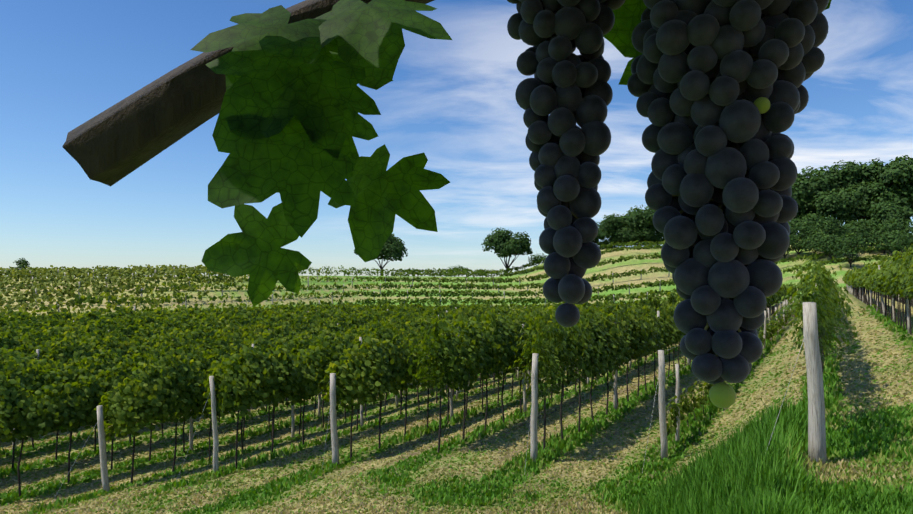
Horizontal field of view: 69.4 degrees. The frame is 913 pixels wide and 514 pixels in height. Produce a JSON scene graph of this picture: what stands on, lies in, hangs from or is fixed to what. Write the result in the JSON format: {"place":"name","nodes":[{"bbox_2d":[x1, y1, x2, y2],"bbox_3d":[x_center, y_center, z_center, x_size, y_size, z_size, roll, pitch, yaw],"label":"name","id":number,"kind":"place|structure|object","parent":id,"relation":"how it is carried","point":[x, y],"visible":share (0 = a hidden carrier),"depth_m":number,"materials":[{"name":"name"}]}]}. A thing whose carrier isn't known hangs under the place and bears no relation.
{"place":"outdoors","nodes":[
{"label":"outdoors","id":0,"kind":"place"},
{"bbox_2d":[0,234,912,513],"bbox_3d":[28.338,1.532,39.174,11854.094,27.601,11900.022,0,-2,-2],"label":"ground","id":1,"kind":"structure","parent":0,"point":[622,266],"depth_m":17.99,"materials":[{"name":"green plant"}]},
{"bbox_2d":[0,264,249,315],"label":"grapevines","id":2,"kind":"object","parent":1,"relation":"on","point":[114,274],"visible":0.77,"depth_m":85.56,"materials":[{"name":"green plant"}]},
{"bbox_2d":[62,0,433,185],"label":"branch","id":3,"kind":"object","parent":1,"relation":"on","point":[116,142],"visible":0.6,"depth_m":0.73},
{"bbox_2d":[191,0,831,306],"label":"vine leaves","id":4,"kind":"object","parent":3,"relation":"attached to","point":[291,122],"visible":0.85,"depth_m":0.55,"materials":[{"name":"green plant"}]},
{"bbox_2d":[507,0,828,383],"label":"grapes","id":5,"kind":"object","parent":3,"relation":"hanging from","point":[719,140],"visible":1,"depth_m":0.34,"materials":[{"name":"food"}]},
{"bbox_2d":[540,0,758,356],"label":"grape stems","id":6,"kind":"object","parent":5,"relation":"on","point":[720,205],"visible":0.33,"depth_m":0.36,"materials":[{"name":"yellow"}]},
{"bbox_2d":[709,97,769,407],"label":"unripe grapes","id":7,"kind":"object","parent":5,"relation":"attached to","point":[722,395],"visible":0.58,"depth_m":0.35,"materials":[{"name":"food"}]},
{"bbox_2d":[0,237,912,496],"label":"vine","id":8,"kind":"object","parent":1,"relation":"on","point":[131,367],"depth_m":16.10,"materials":[{"name":"green plant"}]},
{"bbox_2d":[7,293,910,501],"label":"trellis wires","id":9,"kind":"object","parent":1,"relation":"on","point":[438,404],"visible":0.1,"depth_m":12.96,"materials":[{"name":"grey metal"}]},
{"bbox_2d":[12,265,909,491],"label":"vineyard posts","id":10,"kind":"object","parent":1,"relation":"on","point":[816,429],"visible":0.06,"depth_m":12.16,"materials":[{"name":"grey wood"}]},
{"bbox_2d":[22,178,912,276],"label":"tree trunks","id":11,"kind":"object","parent":1,"relation":"on","point":[506,265],"visible":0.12,"depth_m":179.25,"materials":[{"name":"brown plant"}]},
{"bbox_2d":[13,155,912,273],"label":"trees","id":12,"kind":"object","parent":11,"relation":"attached to","point":[876,199],"visible":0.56,"depth_m":176.47,"materials":[{"name":"green plant"}]},
{"bbox_2d":[0,0,912,277],"label":"sky","id":13,"kind":"structure","parent":0,"point":[64,63],"materials":[{"name":"blue"}]}
]}

